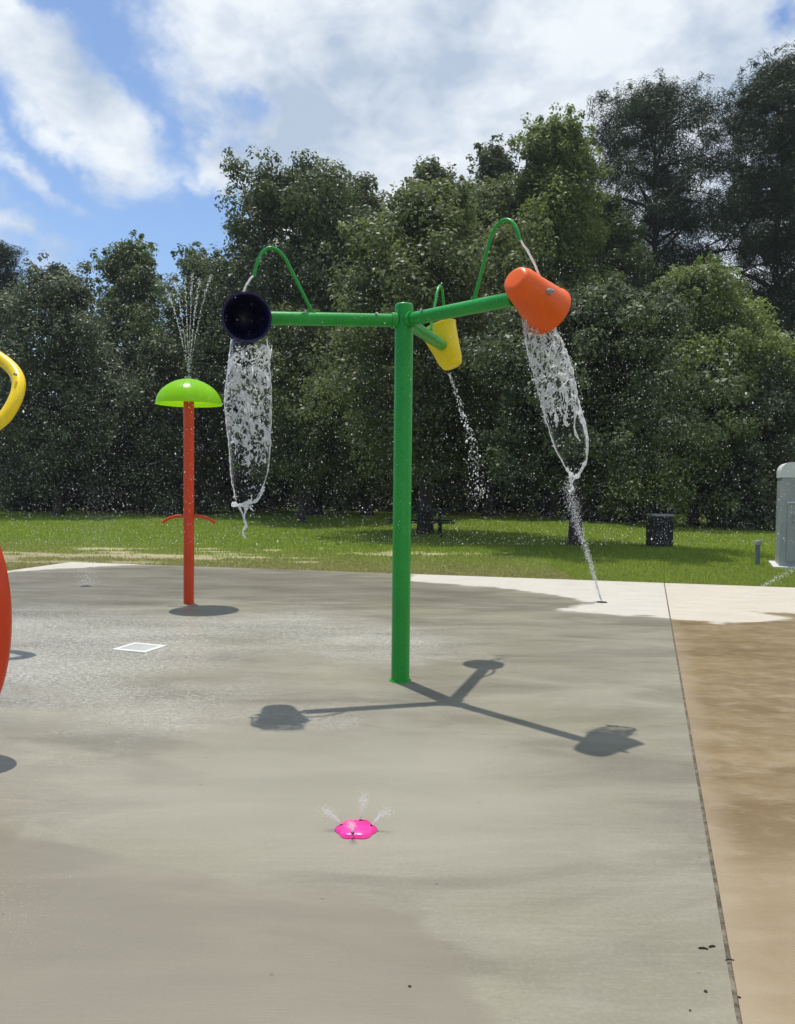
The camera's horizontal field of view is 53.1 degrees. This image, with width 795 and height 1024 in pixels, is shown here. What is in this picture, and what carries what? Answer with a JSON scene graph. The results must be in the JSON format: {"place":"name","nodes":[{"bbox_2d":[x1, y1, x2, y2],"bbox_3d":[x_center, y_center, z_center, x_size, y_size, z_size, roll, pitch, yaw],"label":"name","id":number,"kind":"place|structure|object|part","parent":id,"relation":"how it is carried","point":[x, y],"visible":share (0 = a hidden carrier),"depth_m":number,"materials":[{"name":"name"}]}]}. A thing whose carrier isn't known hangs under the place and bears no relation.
{"place":"outdoors","nodes":[
{"label":"outdoors","id":0,"kind":"place"},
{"bbox_2d":[0,547,11,692],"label":"play panel","id":1,"kind":"object","parent":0,"point":[5,620],"visible":1,"depth_m":4.53,"materials":[{"name":"red paint"}]},
{"bbox_2d":[0,562,736,1023],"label":"splash pad","id":2,"kind":"object","parent":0,"point":[532,848],"visible":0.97,"depth_m":3.90,"materials":[{"name":"concrete"}]},
{"bbox_2d":[0,351,25,429],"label":"spray hoop","id":3,"kind":"object","parent":2,"relation":"on","point":[13,370],"visible":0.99,"depth_m":7.48,"materials":[{"name":"yellow paint"}]},
{"bbox_2d":[112,642,166,652],"bbox_3d":[-2.427,1.280,7.485,0.365,0.017,0.334,1,2,19],"label":"floor drain","id":4,"kind":"object","parent":2,"relation":"on","point":[139,647],"visible":1,"depth_m":7.48,"materials":[{"name":"white metal"}]},
{"bbox_2d":[155,376,221,603],"bbox_3d":[-2.663,-0.275,10.145,0.829,2.896,0.829,1,2,0],"label":"dome sprayer","id":5,"kind":"object","parent":2,"relation":"on","point":[176,393],"visible":1,"depth_m":10.08,"materials":[{"name":"red paint"}]},
{"bbox_2d":[165,273,211,371],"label":"dome jets","id":6,"kind":"object","parent":5,"relation":"on","point":[186,311],"visible":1,"depth_m":10.06,"materials":[{"name":"liquid"}]},
{"bbox_2d":[2,576,523,944],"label":"splash drops","id":7,"kind":"object","parent":2,"relation":"on","point":[178,672],"visible":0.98,"depth_m":7.65,"materials":[{"name":"liquid"}]},
{"bbox_2d":[334,819,377,838],"bbox_3d":[-0.189,1.443,3.637,0.199,0.035,0.182,1,2,0],"label":"flower nozzle","id":8,"kind":"object","parent":2,"relation":"on","point":[364,829],"visible":0.96,"depth_m":3.60,"materials":[{"name":"pink plastic"}]},
{"bbox_2d":[319,789,397,832],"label":"flower jets","id":9,"kind":"object","parent":8,"relation":"on","point":[361,812],"visible":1,"depth_m":3.64,"materials":[{"name":"liquid"}]},
{"bbox_2d":[220,218,570,682],"bbox_3d":[-0.235,-0.357,6.249,2.275,3.438,2.557,0,2,-15],"label":"dumping bucket post","id":10,"kind":"object","parent":2,"relation":"on","point":[539,302],"visible":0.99,"depth_m":6.17,"materials":[{"name":"green metal"}]},
{"bbox_2d":[243,275,253,291],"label":"water stream","id":11,"kind":"structure","parent":10,"relation":"attached to","point":[248,281],"depth_m":5.91,"materials":[{"name":"liquid"}]},
{"bbox_2d":[222,339,276,537],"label":"poured water","id":12,"kind":"structure","parent":10,"relation":"hanging from","point":[248,408],"depth_m":5.56,"materials":[{"name":"clear liquid"}]},
{"bbox_2d":[449,373,488,505],"bbox_3d":[0.704,-0.674,7.598,0.432,1.298,0.220,1,2,17],"label":"water trickle","id":13,"kind":"object","parent":10,"relation":"attached to","point":[452,381],"visible":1,"depth_m":7.57,"materials":[{"name":"clear liquid"}]},
{"bbox_2d":[520,240,539,274],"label":"water stream","id":14,"kind":"structure","parent":10,"relation":"attached to","point":[530,256],"depth_m":5.39,"materials":[{"name":"liquid"}]},
{"bbox_2d":[522,320,588,492],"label":"poured water","id":15,"kind":"structure","parent":10,"relation":"hanging from","point":[563,388],"depth_m":5.48,"materials":[{"name":"clear liquid"}]},
{"bbox_2d":[664,583,741,1023],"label":"expansion joint","id":16,"kind":"object","parent":2,"relation":"on","point":[733,989],"visible":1,"depth_m":3.30,"materials":[{"name":"grey concrete"}]},
{"bbox_3d":[2.740,1.211,10.665,0.150,0.020,0.150,1,2,0],"label":"ground nozzle","id":17,"kind":"object","parent":2,"relation":"on","visible":0},
{"bbox_2d":[559,480,601,600],"bbox_3d":[2.471,0.352,10.749,0.590,1.712,0.329,2,3,33],"label":"ground jet","id":18,"kind":"object","parent":17,"relation":"on","point":[594,577],"visible":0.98,"depth_m":10.75,"materials":[{"name":"liquid"}]},
{"bbox_3d":[-4.585,1.093,11.706,0.150,0.020,0.150,1,2,0],"label":"ground nozzle","id":19,"kind":"object","parent":2,"relation":"on","visible":0},
{"bbox_2d":[57,478,138,586],"bbox_3d":[-4.570,0.197,11.911,1.397,1.778,1.095,0,2,-19],"label":"ground jet","id":20,"kind":"object","parent":19,"relation":"on","point":[89,555],"visible":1,"depth_m":11.76,"materials":[{"name":"liquid"}]},
{"bbox_2d":[0,491,794,587],"bbox_3d":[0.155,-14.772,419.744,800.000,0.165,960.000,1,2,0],"label":"lawn","id":21,"kind":"structure","parent":0,"point":[120,554],"depth_m":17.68,"materials":[{"name":"green plant"}]},
{"bbox_2d":[0,239,28,381],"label":"pine tree","id":22,"kind":"object","parent":21,"relation":"on","point":[7,255],"visible":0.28,"depth_m":43.17,"materials":[{"name":"green plant"}]},
{"bbox_2d":[0,377,72,512],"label":"bushy tree","id":23,"kind":"object","parent":21,"relation":"on","point":[23,503],"visible":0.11,"depth_m":36.79,"materials":[{"name":"green plant"}]},
{"bbox_2d":[0,250,157,515],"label":"broadleaf tree","id":24,"kind":"object","parent":21,"relation":"on","point":[66,291],"visible":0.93,"depth_m":32.62,"materials":[{"name":"green plant"}]},
{"bbox_2d":[49,335,148,511],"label":"broadleaf tree","id":25,"kind":"object","parent":21,"relation":"on","point":[73,501],"visible":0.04,"depth_m":37.99,"materials":[{"name":"green plant"}]},
{"bbox_2d":[89,229,172,509],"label":"broadleaf tree","id":26,"kind":"object","parent":21,"relation":"on","point":[130,255],"visible":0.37,"depth_m":39.54,"materials":[{"name":"green plant"}]},
{"bbox_2d":[103,323,235,516],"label":"broadleaf tree","id":27,"kind":"object","parent":21,"relation":"on","point":[155,351],"visible":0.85,"depth_m":34.69,"materials":[{"name":"green plant"}]},
{"bbox_2d":[120,241,254,511],"bbox_3d":[-9.232,-6.172,37.550,6.858,12.752,6.105,1,2,0],"label":"broadleaf tree","id":28,"kind":"object","parent":21,"relation":"on","point":[172,291],"visible":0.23,"depth_m":36.61,"materials":[{"name":"green plant"}]},
{"bbox_2d":[195,286,298,511],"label":"broadleaf tree","id":29,"kind":"object","parent":21,"relation":"on","point":[245,494],"visible":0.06,"depth_m":38.76,"materials":[{"name":"green plant"}]},
{"bbox_2d":[170,145,420,515],"bbox_3d":[-3.767,-7.799,36.650,13.696,16.188,12.189,2,3,40],"label":"oak tree","id":30,"kind":"object","parent":21,"relation":"on","point":[306,206],"visible":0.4,"depth_m":33.78,"materials":[{"name":"green plant"}]},
{"bbox_2d":[221,301,377,522],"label":"young tree","id":31,"kind":"object","parent":21,"relation":"on","point":[294,442],"visible":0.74,"depth_m":29.07,"materials":[{"name":"green plant"}]},
{"bbox_2d":[292,182,446,515],"bbox_3d":[-1.373,-7.238,36.493,7.847,15.130,7.889,2,3,38],"label":"broadleaf tree","id":32,"kind":"object","parent":21,"relation":"on","point":[378,488],"visible":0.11,"depth_m":35.22,"materials":[{"name":"green plant"}]},
{"bbox_2d":[54,384,704,514],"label":"thicket","id":33,"kind":"object","parent":21,"relation":"on","point":[383,504],"visible":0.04,"depth_m":42.36,"materials":[{"name":"green plant"}]},
{"bbox_2d":[387,510,454,537],"bbox_3d":[0.667,0.338,23.603,1.949,0.775,1.620,1,2,0],"label":"picnic table","id":34,"kind":"object","parent":21,"relation":"on","point":[439,522],"visible":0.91,"depth_m":23.24,"materials":[{"name":"metal"}]},
{"bbox_2d":[379,154,472,402],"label":"sparse tree","id":35,"kind":"object","parent":21,"relation":"on","point":[434,169],"visible":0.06,"depth_m":39.64,"materials":[{"name":"green plant"}]},
{"bbox_2d":[293,163,566,534],"bbox_3d":[1.135,-4.724,23.813,8.546,11.154,8.623,1,2,0],"label":"shade tree","id":36,"kind":"object","parent":21,"relation":"on","point":[432,228],"visible":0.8,"depth_m":22.78,"materials":[{"name":"green plant"}]},
{"bbox_2d":[453,133,521,503],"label":"sparse tree","id":37,"kind":"object","parent":21,"relation":"on","point":[496,162],"visible":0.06,"depth_m":40.69,"materials":[{"name":"green plant"}]},
{"bbox_2d":[413,171,567,515],"bbox_3d":[4.389,-7.749,37.725,8.194,16.175,7.486,2,3,30],"label":"broadleaf tree","id":38,"kind":"object","parent":21,"relation":"on","point":[500,198],"visible":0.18,"depth_m":36.73,"materials":[{"name":"green plant"}]},
{"bbox_2d":[485,102,625,516],"bbox_3d":[7.615,-9.271,37.822,9.159,19.276,9.160,1,2,0],"label":"conical tree","id":39,"kind":"object","parent":21,"relation":"on","point":[555,174],"visible":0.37,"depth_m":36.27,"materials":[{"name":"green plant"}]},
{"bbox_2d":[458,272,753,545],"bbox_3d":[4.551,-2.291,19.357,6.645,6.714,6.432,-1,3,-41],"label":"shade tree","id":40,"kind":"object","parent":21,"relation":"on","point":[634,319],"visible":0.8,"depth_m":18.56,"materials":[{"name":"green plant"}]},
{"bbox_2d":[530,191,687,506],"bbox_3d":[10.376,-7.852,39.713,8.380,16.349,8.389,1,2,0],"label":"broadleaf tree","id":41,"kind":"object","parent":21,"relation":"on","point":[622,242],"visible":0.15,"depth_m":38.23,"materials":[{"name":"green plant"}]},
{"bbox_2d":[559,451,665,522],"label":"bushy tree","id":42,"kind":"object","parent":21,"relation":"on","point":[589,508],"visible":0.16,"depth_m":32.98,"materials":[{"name":"green plant"}]},
{"bbox_2d":[645,514,674,546],"bbox_3d":[6.774,0.469,20.551,0.574,0.825,0.574,1,2,0],"label":"waste bin","id":43,"kind":"object","parent":21,"relation":"on","point":[655,523],"visible":0.97,"depth_m":20.29,"materials":[{"name":"metal"}]},
{"bbox_2d":[583,68,771,513],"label":"pine tree","id":44,"kind":"object","parent":21,"relation":"on","point":[651,111],"visible":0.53,"depth_m":40.62,"materials":[{"name":"green plant"}]},
{"bbox_2d":[591,251,794,525],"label":"broadleaf tree","id":45,"kind":"object","parent":21,"relation":"on","point":[726,297],"visible":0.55,"depth_m":28.92,"materials":[{"name":"green plant"}]},
{"bbox_2d":[650,40,794,372],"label":"pine tree","id":46,"kind":"object","parent":21,"relation":"on","point":[767,90],"visible":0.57,"depth_m":39.06,"materials":[{"name":"green plant"}]},
{"bbox_2d":[697,344,794,530],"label":"bushy tree","id":47,"kind":"object","parent":21,"relation":"on","point":[781,425],"visible":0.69,"depth_m":28.43,"materials":[{"name":"green plant"}]},
{"bbox_2d":[754,540,761,563],"bbox_3d":[7.240,0.823,15.976,0.136,0.512,0.136,1,2,0],"label":"standpipe","id":48,"kind":"object","parent":21,"relation":"on","point":[757,543],"visible":0.88,"depth_m":15.94,"materials":[{"name":"grey metal"}]},
{"bbox_2d":[768,462,794,569],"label":"utility cabinet","id":49,"kind":"object","parent":21,"relation":"on","point":[785,546],"visible":0.84,"depth_m":15.31,"materials":[{"name":"grey metal"}]},
{"bbox_3d":[8.006,0.416,15.095,1.090,1.111,0.060,1,2,21],"label":"door","id":50,"kind":"part","parent":49,"relation":"part of","materials":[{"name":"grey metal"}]},
{"bbox_2d":[0,0,794,474],"label":"sky","id":51,"kind":"structure","parent":0,"point":[118,117],"materials":[{"name":"blue"}]},
{"bbox_2d":[1,257,794,544],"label":"spray drops","id":52,"kind":"object","parent":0,"point":[389,414],"visible":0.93,"depth_m":8.66,"materials":[{"name":"liquid"}]},
{"bbox_2d":[665,583,794,1023],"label":"side pavement","id":53,"kind":"structure","parent":0,"point":[735,649],"depth_m":4.61,"materials":[{"name":"beige concrete"}]},
{"bbox_2d":[746,567,794,599],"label":"ground jet","id":54,"kind":"object","parent":53,"relation":"on","point":[772,580],"visible":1,"depth_m":11.00,"materials":[{"name":"liquid"}]}
]}

